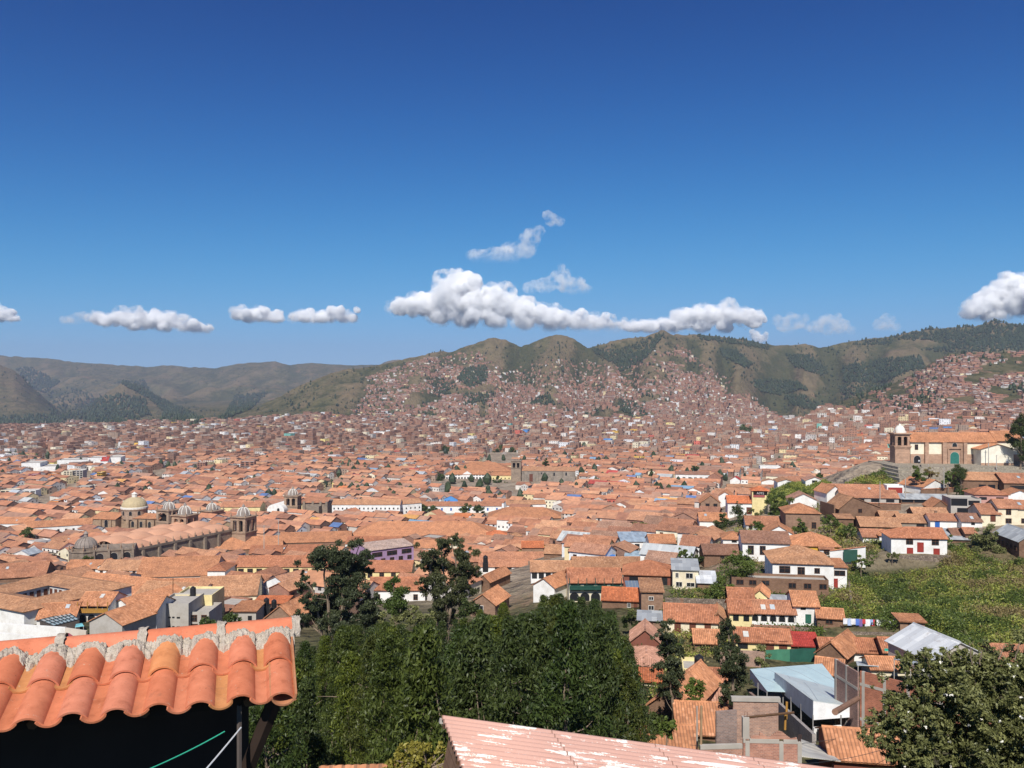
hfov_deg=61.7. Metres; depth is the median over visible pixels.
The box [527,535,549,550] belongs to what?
house
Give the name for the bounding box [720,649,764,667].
garden wall
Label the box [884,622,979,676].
house
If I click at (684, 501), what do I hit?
house
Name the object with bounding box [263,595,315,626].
house
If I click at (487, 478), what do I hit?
town greenery
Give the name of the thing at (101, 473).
apartment block
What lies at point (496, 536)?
house
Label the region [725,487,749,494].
house
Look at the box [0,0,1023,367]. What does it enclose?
sky
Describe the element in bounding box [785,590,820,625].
house
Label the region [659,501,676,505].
house
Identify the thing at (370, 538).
house
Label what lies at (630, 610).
garden tree
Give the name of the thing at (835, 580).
door
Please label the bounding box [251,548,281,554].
house
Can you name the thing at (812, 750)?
tin canopy
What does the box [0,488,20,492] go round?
apartment block
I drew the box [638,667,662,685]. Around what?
house
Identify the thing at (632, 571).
house
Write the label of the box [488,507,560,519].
house
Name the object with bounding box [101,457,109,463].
house
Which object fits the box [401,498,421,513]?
house
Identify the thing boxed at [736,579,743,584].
window
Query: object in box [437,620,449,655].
wood tree
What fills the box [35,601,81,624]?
house
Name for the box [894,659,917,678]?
tin canopy
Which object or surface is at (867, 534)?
house
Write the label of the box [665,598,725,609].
garden wall
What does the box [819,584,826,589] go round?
window
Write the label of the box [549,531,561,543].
house
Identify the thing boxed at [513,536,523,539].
house
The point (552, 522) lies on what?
house
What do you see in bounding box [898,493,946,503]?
house
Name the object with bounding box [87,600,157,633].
house
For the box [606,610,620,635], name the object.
wood tree
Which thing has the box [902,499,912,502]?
window
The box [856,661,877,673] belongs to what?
tin canopy
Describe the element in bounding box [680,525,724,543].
house
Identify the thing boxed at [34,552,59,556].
house
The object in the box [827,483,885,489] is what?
house
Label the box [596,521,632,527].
house
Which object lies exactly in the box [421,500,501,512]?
house
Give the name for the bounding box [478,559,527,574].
house
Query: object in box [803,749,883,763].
power line
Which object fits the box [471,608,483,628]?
wood tree
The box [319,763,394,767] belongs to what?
tile coping wall
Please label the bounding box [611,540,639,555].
house
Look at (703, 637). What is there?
house
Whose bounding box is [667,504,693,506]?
house
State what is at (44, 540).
house
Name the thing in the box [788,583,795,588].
window
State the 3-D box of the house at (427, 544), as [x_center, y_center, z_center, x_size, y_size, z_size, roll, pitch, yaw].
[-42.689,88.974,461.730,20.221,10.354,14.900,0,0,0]
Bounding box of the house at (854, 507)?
[826,493,880,520]
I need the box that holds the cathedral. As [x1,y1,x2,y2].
[68,503,257,560]
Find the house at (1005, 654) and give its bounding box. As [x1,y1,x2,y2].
[979,643,1023,665]
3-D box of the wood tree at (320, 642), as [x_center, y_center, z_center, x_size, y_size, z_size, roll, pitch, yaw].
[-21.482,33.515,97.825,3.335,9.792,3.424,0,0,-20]
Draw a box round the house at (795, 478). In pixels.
[787,476,803,481]
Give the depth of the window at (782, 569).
190.05 m
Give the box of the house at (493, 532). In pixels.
[486,530,506,534]
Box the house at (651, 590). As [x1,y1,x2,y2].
[638,577,664,610]
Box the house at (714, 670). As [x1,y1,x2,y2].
[709,667,727,687]
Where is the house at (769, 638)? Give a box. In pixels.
[732,626,792,650]
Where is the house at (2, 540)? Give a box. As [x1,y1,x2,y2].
[0,538,14,543]
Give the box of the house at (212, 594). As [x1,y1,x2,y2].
[179,586,223,620]
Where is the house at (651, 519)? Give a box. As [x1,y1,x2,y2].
[643,515,678,524]
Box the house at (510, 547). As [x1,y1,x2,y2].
[495,544,519,550]
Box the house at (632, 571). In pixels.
[622,560,671,586]
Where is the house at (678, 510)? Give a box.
[674,507,698,513]
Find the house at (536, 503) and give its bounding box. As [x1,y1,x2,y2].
[504,499,545,507]
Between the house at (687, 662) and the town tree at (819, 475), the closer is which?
the house at (687, 662)
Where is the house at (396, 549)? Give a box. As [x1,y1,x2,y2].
[350,538,413,559]
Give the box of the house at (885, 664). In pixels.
[859,655,912,675]
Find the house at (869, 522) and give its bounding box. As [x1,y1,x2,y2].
[853,516,901,529]
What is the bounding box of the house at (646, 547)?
[639,543,699,560]
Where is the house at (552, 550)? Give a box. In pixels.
[543,544,561,559]
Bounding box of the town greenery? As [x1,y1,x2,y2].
[1,432,830,496]
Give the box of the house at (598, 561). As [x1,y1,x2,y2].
[570,556,639,571]
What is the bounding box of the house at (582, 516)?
[573,515,590,518]
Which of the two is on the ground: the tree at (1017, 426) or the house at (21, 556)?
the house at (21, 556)
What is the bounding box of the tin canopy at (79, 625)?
[75,623,83,629]
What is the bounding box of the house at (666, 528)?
[655,522,705,540]
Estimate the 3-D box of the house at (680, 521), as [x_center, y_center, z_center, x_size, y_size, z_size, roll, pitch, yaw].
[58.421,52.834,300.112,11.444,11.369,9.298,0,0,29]
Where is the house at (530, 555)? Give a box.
[469,549,543,571]
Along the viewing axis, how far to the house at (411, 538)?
485.02 m
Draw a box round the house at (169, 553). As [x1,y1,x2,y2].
[160,549,176,556]
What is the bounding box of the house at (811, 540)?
[789,531,841,550]
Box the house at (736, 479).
[730,475,740,483]
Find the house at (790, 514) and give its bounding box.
[778,503,821,528]
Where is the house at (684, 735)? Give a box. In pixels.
[639,722,695,748]
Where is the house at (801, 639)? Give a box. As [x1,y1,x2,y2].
[790,631,817,649]
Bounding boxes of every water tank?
[189,586,195,595]
[264,597,269,616]
[270,599,276,611]
[483,555,487,571]
[694,654,703,662]
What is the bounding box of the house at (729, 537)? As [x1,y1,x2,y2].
[719,531,737,543]
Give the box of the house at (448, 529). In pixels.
[352,521,496,537]
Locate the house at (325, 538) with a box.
[280,531,352,546]
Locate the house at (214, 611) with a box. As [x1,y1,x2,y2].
[191,602,221,624]
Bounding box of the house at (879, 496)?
[835,489,899,502]
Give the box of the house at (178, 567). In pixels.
[136,555,225,577]
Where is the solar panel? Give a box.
[625,581,638,586]
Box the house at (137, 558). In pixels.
[124,555,142,559]
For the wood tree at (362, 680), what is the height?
12.421 m
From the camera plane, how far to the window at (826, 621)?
153.16 m
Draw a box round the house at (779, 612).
[747,598,797,625]
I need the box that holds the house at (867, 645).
[853,637,880,660]
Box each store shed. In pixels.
[21,461,47,470]
[38,464,60,469]
[57,458,89,463]
[88,456,106,462]
[110,455,124,462]
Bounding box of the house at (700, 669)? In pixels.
[645,659,722,719]
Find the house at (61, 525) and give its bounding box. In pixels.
[24,518,92,531]
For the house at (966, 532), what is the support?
on the ground
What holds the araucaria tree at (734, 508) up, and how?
on the ground
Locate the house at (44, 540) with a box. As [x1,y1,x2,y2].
[27,538,50,543]
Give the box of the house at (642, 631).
[629,618,660,646]
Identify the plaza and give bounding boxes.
[868,461,1023,485]
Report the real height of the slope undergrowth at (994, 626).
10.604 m
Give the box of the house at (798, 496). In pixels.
[786,490,817,507]
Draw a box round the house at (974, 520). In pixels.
[953,512,983,527]
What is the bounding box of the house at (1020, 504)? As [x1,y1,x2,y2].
[1013,500,1023,524]
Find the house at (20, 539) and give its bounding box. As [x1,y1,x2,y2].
[7,536,34,542]
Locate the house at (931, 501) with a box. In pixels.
[921,496,947,508]
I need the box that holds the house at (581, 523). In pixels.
[571,521,593,526]
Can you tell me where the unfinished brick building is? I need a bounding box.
[699,695,801,763]
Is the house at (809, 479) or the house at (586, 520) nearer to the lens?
the house at (809, 479)
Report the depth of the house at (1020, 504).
239.80 m
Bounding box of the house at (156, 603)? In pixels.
[139,595,175,628]
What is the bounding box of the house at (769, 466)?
[759,465,779,468]
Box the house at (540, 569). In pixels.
[529,557,571,582]
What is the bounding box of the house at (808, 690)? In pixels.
[749,664,849,743]
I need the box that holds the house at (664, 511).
[657,509,673,513]
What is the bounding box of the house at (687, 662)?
[681,657,693,670]
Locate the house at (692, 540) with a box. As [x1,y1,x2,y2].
[679,534,713,556]
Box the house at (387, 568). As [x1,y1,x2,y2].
[328,560,415,579]
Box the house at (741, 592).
[724,587,754,598]
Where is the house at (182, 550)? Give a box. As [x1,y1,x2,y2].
[175,546,198,555]
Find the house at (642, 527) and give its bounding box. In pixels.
[630,523,656,533]
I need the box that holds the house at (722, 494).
[718,489,733,506]
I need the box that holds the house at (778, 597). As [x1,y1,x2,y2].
[767,594,786,599]
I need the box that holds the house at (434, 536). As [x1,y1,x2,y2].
[421,534,445,539]
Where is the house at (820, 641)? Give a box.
[813,636,833,648]
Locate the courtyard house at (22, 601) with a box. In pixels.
[0,573,134,624]
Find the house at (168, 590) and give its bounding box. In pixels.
[116,584,182,607]
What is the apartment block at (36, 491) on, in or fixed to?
on the ground
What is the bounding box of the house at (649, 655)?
[632,645,663,667]
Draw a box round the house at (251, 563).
[235,555,327,572]
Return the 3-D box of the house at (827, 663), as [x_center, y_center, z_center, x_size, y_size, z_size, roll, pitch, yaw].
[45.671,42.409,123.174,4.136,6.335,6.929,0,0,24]
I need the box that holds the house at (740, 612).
[724,598,753,626]
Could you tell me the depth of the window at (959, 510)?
259.38 m
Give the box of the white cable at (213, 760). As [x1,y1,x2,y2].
[206,727,241,767]
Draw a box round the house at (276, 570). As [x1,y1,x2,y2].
[255,565,286,575]
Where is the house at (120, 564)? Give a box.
[97,557,141,572]
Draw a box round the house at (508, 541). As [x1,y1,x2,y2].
[502,539,524,544]
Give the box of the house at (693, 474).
[675,471,709,478]
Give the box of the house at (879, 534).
[876,529,884,540]
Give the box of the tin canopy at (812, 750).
[801,739,840,761]
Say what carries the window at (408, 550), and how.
in the house at (396, 549)
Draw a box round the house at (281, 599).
[255,595,293,607]
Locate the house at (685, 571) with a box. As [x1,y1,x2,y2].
[670,558,699,588]
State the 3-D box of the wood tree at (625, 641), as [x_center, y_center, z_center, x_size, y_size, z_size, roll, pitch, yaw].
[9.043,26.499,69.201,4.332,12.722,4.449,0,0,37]
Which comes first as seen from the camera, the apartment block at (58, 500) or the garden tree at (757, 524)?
the garden tree at (757, 524)
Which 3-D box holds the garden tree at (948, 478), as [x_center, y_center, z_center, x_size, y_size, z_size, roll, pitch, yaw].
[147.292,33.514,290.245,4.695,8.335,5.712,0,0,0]
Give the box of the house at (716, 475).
[708,471,722,485]
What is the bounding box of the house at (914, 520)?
[892,513,927,526]
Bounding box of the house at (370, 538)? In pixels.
[345,536,402,546]
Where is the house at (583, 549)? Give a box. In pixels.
[568,541,616,559]
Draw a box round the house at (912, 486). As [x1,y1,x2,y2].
[897,476,945,493]
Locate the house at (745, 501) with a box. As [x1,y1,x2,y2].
[725,495,751,517]
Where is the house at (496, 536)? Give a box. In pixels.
[491,534,513,541]
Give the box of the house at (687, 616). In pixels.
[662,598,719,632]
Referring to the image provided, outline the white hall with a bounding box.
[267,501,287,512]
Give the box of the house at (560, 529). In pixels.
[556,528,575,530]
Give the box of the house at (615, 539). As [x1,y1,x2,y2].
[582,534,618,542]
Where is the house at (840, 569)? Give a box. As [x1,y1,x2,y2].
[830,558,848,587]
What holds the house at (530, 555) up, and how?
on the ground
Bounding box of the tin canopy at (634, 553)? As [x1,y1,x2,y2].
[624,551,639,555]
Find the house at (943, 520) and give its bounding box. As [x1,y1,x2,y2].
[923,510,958,527]
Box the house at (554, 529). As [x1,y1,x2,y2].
[549,527,583,534]
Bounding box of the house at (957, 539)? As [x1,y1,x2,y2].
[943,528,969,543]
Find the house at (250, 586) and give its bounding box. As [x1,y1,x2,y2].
[199,574,264,599]
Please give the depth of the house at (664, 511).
356.52 m
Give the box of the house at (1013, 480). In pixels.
[994,473,1023,490]
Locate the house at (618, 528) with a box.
[606,526,630,531]
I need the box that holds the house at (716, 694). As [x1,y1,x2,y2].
[711,688,728,701]
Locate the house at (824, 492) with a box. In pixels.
[813,482,838,504]
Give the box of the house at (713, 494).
[700,492,718,499]
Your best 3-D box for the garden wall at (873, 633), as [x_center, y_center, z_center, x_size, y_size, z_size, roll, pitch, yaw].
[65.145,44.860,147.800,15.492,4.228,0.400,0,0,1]
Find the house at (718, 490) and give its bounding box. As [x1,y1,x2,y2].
[714,488,734,494]
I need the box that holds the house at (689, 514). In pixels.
[671,509,696,521]
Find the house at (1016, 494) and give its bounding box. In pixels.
[1001,487,1023,499]
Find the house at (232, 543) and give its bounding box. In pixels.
[215,535,282,553]
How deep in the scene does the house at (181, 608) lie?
177.32 m
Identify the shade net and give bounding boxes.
[765,646,815,661]
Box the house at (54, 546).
[41,540,73,554]
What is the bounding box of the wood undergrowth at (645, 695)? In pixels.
[261,643,667,765]
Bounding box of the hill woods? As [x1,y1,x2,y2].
[0,318,1023,430]
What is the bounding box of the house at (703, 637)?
[690,628,719,650]
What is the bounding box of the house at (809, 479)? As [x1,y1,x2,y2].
[801,474,822,485]
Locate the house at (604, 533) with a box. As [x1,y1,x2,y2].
[590,530,617,536]
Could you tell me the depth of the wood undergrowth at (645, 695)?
104.00 m
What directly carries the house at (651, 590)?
on the ground
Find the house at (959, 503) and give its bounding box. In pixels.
[942,495,980,512]
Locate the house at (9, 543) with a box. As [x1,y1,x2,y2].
[1,540,30,547]
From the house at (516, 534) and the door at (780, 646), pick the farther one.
the house at (516, 534)
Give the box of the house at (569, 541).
[563,536,613,559]
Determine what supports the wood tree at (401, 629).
on the ground
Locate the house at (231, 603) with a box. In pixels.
[224,596,252,614]
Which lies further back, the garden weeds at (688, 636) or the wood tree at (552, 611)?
the garden weeds at (688, 636)
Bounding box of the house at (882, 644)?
[873,636,888,655]
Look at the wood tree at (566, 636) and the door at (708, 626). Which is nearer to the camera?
the wood tree at (566, 636)
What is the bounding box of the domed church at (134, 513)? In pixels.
[92,492,224,528]
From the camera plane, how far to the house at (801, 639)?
141.30 m
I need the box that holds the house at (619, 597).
[601,586,639,607]
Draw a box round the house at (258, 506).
[220,500,264,511]
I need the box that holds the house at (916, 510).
[906,507,948,513]
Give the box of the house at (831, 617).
[815,607,845,627]
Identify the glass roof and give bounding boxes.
[39,613,79,628]
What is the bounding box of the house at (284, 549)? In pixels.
[248,544,323,554]
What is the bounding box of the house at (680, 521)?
[661,517,698,525]
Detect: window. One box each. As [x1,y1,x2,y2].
[191,615,196,621]
[372,552,381,556]
[387,550,396,555]
[402,548,411,553]
[413,594,417,599]
[532,573,536,578]
[629,576,666,584]
[648,605,653,609]
[686,573,692,578]
[687,582,694,586]
[733,615,738,620]
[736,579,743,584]
[738,643,747,648]
[743,615,748,620]
[748,545,753,554]
[749,580,756,584]
[760,546,765,554]
[762,580,768,585]
[779,566,789,572]
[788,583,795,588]
[797,567,804,574]
[804,583,811,588]
[814,568,819,573]
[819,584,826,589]
[825,620,832,623]
[834,570,844,575]
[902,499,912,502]
[906,539,912,544]
[914,500,925,502]
[932,539,938,544]
[951,498,966,505]
[957,508,967,512]
[968,501,979,504]
[1005,518,1011,522]
[1006,509,1010,514]
[1010,485,1023,488]
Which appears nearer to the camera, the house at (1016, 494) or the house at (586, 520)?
the house at (1016, 494)
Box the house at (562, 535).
[556,530,589,543]
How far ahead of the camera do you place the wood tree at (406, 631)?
109.43 m
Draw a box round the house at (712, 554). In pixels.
[698,543,739,567]
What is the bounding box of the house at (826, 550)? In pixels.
[818,543,834,555]
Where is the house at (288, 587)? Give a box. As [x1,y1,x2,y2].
[267,576,313,598]
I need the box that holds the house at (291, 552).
[285,550,307,554]
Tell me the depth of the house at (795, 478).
482.66 m
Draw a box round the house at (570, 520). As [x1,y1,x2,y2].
[566,517,590,525]
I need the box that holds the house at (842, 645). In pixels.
[814,628,857,664]
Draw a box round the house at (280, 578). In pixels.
[266,569,305,594]
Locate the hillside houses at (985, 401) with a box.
[15,344,1023,448]
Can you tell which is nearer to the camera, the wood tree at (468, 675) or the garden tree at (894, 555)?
the wood tree at (468, 675)
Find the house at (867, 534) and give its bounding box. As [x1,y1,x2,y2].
[857,528,880,541]
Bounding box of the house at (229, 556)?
[219,553,238,558]
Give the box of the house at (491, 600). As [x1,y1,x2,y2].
[471,584,510,615]
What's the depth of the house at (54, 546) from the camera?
453.14 m
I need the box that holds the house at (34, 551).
[13,547,42,556]
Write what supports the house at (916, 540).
on the ground
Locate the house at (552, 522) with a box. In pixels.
[540,520,566,525]
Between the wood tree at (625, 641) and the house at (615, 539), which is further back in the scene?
the house at (615, 539)
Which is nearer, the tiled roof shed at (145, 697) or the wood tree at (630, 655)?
the tiled roof shed at (145, 697)
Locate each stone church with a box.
[283,487,332,513]
[511,460,575,481]
[887,424,1022,465]
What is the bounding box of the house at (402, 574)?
[396,572,428,576]
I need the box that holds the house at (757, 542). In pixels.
[737,530,791,560]
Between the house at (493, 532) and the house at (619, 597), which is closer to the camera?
the house at (619, 597)
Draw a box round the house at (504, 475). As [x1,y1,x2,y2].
[491,472,510,478]
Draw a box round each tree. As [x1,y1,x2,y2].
[19,527,34,537]
[199,616,216,624]
[222,611,241,621]
[249,702,310,767]
[250,701,310,767]
[267,656,334,765]
[269,665,321,766]
[278,676,337,767]
[290,536,385,666]
[295,640,320,709]
[310,625,370,764]
[311,645,317,683]
[312,635,337,746]
[314,635,327,710]
[317,673,348,765]
[318,651,370,765]
[337,632,396,763]
[349,627,378,747]
[352,625,364,653]
[356,631,410,764]
[365,623,460,763]
[370,638,423,761]
[374,623,381,629]
[375,575,410,626]
[378,610,413,627]
[379,621,391,633]
[386,624,405,649]
[395,647,437,741]
[396,624,411,648]
[402,605,436,625]
[403,629,411,645]
[413,533,481,650]
[422,504,428,511]
[422,625,448,730]
[423,618,447,728]
[426,633,501,763]
[428,505,440,511]
[436,472,444,480]
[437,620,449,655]
[438,624,471,708]
[442,615,511,722]
[442,616,470,698]
[450,618,458,637]
[454,597,478,618]
[458,503,471,512]
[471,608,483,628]
[472,504,484,512]
[476,613,488,619]
[478,614,545,726]
[483,615,511,720]
[492,475,501,482]
[497,601,510,619]
[509,611,562,729]
[512,612,525,680]
[519,619,573,729]
[525,601,617,737]
[535,606,546,613]
[537,594,547,608]
[541,594,562,617]
[542,458,549,465]
[546,604,563,617]
[548,615,567,728]
[557,593,563,602]
[557,620,621,736]
[561,615,639,740]
[563,598,580,643]
[575,596,588,639]
[584,598,602,625]
[588,615,642,741]
[590,608,604,622]
[601,612,643,701]
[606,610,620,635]
[606,648,642,741]
[607,661,650,741]
[619,635,641,734]
[620,611,637,627]
[624,645,654,742]
[627,608,636,620]
[643,711,663,741]
[649,618,686,719]
[653,716,676,744]
[676,547,693,557]
[684,677,706,700]
[689,555,704,564]
[691,466,698,470]
[696,576,734,598]
[709,617,753,708]
[712,513,736,528]
[721,548,756,579]
[730,501,742,514]
[735,508,746,518]
[737,518,743,526]
[739,424,752,431]
[748,508,764,515]
[750,520,764,529]
[752,644,771,667]
[764,491,794,514]
[791,517,807,533]
[815,472,823,477]
[821,515,841,532]
[828,594,843,603]
[832,523,846,539]
[838,523,857,538]
[851,555,873,576]
[856,628,1023,767]
[872,540,881,545]
[878,594,912,605]
[886,552,899,562]
[890,578,910,584]
[912,465,928,483]
[923,467,939,478]
[940,587,970,597]
[941,470,956,493]
[947,534,966,550]
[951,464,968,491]
[955,488,967,494]
[968,523,1006,553]
[1004,413,1023,469]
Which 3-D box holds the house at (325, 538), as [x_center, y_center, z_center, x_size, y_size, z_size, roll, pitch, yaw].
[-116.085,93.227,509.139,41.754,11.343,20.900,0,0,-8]
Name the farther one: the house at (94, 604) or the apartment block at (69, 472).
the apartment block at (69, 472)
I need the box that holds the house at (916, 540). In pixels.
[879,526,948,554]
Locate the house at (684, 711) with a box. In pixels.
[669,700,731,741]
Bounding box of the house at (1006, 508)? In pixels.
[986,499,1019,524]
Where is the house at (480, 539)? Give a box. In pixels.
[473,536,491,543]
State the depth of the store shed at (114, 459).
1046.85 m
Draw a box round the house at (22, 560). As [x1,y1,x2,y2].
[7,559,28,562]
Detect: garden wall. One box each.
[0,623,65,636]
[0,632,39,640]
[65,627,86,635]
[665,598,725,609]
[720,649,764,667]
[751,624,794,630]
[795,627,826,630]
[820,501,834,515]
[830,546,865,567]
[851,631,896,634]
[868,502,900,509]
[882,555,950,561]
[921,487,953,493]
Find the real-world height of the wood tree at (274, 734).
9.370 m
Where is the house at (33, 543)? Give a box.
[28,542,43,547]
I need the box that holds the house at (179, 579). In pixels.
[147,577,199,581]
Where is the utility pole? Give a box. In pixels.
[696,706,697,748]
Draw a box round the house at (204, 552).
[196,549,222,555]
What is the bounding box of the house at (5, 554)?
[0,553,16,556]
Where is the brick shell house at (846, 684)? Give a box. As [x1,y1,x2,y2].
[834,659,992,729]
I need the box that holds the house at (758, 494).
[749,486,768,514]
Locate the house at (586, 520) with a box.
[581,519,597,522]
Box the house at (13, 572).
[0,561,54,582]
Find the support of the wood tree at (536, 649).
on the ground
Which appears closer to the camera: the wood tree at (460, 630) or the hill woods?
the wood tree at (460, 630)
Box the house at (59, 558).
[40,554,66,561]
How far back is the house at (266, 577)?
258.11 m
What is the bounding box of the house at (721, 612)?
[714,602,727,628]
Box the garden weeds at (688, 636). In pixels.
[646,527,879,700]
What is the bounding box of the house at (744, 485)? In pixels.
[726,483,770,487]
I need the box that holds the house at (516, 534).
[510,532,521,536]
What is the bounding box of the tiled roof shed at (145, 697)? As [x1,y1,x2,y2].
[0,615,300,767]
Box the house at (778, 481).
[773,476,794,487]
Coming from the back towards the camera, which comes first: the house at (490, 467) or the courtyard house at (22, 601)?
the house at (490, 467)
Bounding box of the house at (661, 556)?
[644,550,681,564]
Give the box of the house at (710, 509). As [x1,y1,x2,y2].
[698,506,721,511]
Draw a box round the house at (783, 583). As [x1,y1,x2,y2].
[730,573,828,596]
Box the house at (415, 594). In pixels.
[370,577,426,601]
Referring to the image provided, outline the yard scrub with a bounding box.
[676,503,887,563]
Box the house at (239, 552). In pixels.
[225,549,245,554]
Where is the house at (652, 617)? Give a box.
[637,610,662,627]
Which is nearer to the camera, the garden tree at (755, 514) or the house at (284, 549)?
the garden tree at (755, 514)
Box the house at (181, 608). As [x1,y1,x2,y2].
[166,593,203,627]
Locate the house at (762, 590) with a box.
[754,582,770,598]
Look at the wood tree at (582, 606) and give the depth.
92.70 m
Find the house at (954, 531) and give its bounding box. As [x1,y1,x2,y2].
[946,528,962,535]
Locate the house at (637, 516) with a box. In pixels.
[626,511,674,522]
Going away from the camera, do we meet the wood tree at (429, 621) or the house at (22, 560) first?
the wood tree at (429, 621)
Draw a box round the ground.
[0,321,1023,767]
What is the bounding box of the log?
[832,696,860,714]
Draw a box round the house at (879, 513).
[875,510,898,516]
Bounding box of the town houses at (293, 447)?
[0,403,1023,613]
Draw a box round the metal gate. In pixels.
[843,550,856,561]
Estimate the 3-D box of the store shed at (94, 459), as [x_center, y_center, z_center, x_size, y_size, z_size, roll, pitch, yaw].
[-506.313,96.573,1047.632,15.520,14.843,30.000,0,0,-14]
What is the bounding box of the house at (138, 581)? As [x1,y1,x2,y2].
[82,571,153,594]
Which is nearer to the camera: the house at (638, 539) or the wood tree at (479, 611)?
the wood tree at (479, 611)
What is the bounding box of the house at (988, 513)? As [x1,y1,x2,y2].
[967,503,1001,525]
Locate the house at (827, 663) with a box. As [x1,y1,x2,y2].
[814,655,845,677]
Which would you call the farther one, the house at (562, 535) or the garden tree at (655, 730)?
the house at (562, 535)
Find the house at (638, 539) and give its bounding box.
[617,532,646,548]
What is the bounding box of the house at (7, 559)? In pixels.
[0,556,31,561]
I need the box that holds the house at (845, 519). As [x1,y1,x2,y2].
[832,513,854,527]
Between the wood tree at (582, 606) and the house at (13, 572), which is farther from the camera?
the house at (13, 572)
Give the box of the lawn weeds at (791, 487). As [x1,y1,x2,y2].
[768,478,831,503]
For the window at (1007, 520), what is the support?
in the house at (1006, 508)
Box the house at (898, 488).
[883,484,903,492]
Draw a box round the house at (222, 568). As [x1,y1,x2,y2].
[206,561,236,575]
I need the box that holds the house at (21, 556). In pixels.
[15,555,32,558]
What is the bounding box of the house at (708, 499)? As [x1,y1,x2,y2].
[698,492,720,506]
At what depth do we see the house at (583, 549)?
244.51 m
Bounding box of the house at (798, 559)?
[763,545,835,588]
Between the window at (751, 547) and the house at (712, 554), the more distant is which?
the house at (712, 554)
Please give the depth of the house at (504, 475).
900.00 m
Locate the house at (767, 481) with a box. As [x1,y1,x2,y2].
[761,478,773,484]
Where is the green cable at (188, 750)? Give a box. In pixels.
[151,731,224,767]
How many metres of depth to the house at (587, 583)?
189.65 m
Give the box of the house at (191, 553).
[175,551,199,556]
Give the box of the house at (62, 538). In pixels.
[50,535,67,541]
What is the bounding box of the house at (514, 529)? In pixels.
[507,526,526,536]
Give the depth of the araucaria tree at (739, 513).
285.73 m
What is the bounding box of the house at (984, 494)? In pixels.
[962,486,1010,502]
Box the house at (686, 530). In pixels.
[676,526,705,544]
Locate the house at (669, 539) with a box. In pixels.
[645,534,676,544]
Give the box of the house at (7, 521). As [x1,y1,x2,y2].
[0,517,41,526]
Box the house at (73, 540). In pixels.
[65,537,79,543]
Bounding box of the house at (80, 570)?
[41,565,94,575]
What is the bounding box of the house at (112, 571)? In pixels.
[105,569,141,576]
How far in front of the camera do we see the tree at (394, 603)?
127.64 m
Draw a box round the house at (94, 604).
[77,591,127,621]
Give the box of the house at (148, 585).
[134,580,212,594]
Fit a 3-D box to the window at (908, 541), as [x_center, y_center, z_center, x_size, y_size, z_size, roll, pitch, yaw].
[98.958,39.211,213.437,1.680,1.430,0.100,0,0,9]
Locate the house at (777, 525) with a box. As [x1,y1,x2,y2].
[762,520,793,534]
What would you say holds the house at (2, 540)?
on the ground
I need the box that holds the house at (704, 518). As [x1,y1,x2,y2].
[697,510,728,526]
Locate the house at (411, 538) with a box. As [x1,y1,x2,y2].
[403,533,420,543]
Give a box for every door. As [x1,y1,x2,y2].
[674,622,680,632]
[689,623,695,629]
[704,624,710,628]
[766,640,773,649]
[779,641,786,648]
[805,614,810,622]
[834,578,837,587]
[888,487,902,492]
[907,548,912,553]
[917,542,923,551]
[933,548,939,554]
[935,521,939,526]
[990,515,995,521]
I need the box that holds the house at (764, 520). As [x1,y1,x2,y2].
[742,515,781,529]
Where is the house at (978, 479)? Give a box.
[950,472,1000,489]
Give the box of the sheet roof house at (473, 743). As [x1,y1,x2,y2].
[439,715,830,767]
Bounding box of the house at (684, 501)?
[677,497,694,505]
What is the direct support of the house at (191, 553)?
on the ground
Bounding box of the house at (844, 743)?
[814,725,901,767]
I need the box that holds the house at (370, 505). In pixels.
[332,499,401,511]
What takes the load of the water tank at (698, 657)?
on the house at (714, 670)
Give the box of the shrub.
[382,739,446,767]
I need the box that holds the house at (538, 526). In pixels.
[534,524,560,528]
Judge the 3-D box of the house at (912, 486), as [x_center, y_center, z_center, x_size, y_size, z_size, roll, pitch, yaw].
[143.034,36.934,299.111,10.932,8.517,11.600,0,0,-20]
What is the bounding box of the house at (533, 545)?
[521,541,543,550]
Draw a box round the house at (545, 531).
[538,526,577,536]
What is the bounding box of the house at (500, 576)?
[481,566,511,591]
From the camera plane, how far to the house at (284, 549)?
464.26 m
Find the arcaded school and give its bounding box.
[445,470,490,478]
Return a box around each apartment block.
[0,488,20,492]
[21,489,40,495]
[51,499,63,501]
[64,470,74,475]
[73,469,86,478]
[76,485,93,487]
[97,471,105,475]
[197,462,206,468]
[240,460,255,466]
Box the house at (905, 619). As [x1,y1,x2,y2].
[891,612,926,630]
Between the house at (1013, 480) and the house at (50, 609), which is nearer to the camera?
the house at (50, 609)
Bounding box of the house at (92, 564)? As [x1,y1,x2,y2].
[66,559,104,571]
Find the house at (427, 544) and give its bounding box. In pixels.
[413,540,437,549]
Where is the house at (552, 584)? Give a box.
[532,566,573,602]
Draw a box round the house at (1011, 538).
[992,523,1023,559]
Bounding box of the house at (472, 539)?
[458,535,476,541]
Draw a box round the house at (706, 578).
[695,570,716,589]
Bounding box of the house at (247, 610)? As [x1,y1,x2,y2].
[230,600,264,620]
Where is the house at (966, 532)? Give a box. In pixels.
[958,527,977,539]
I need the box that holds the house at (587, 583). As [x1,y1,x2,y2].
[565,567,623,601]
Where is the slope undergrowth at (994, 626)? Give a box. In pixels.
[819,543,1023,651]
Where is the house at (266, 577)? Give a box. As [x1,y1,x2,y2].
[226,571,274,594]
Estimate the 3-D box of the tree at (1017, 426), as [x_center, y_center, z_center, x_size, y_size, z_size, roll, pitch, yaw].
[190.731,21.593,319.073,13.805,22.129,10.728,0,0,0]
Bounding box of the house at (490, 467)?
[454,462,510,472]

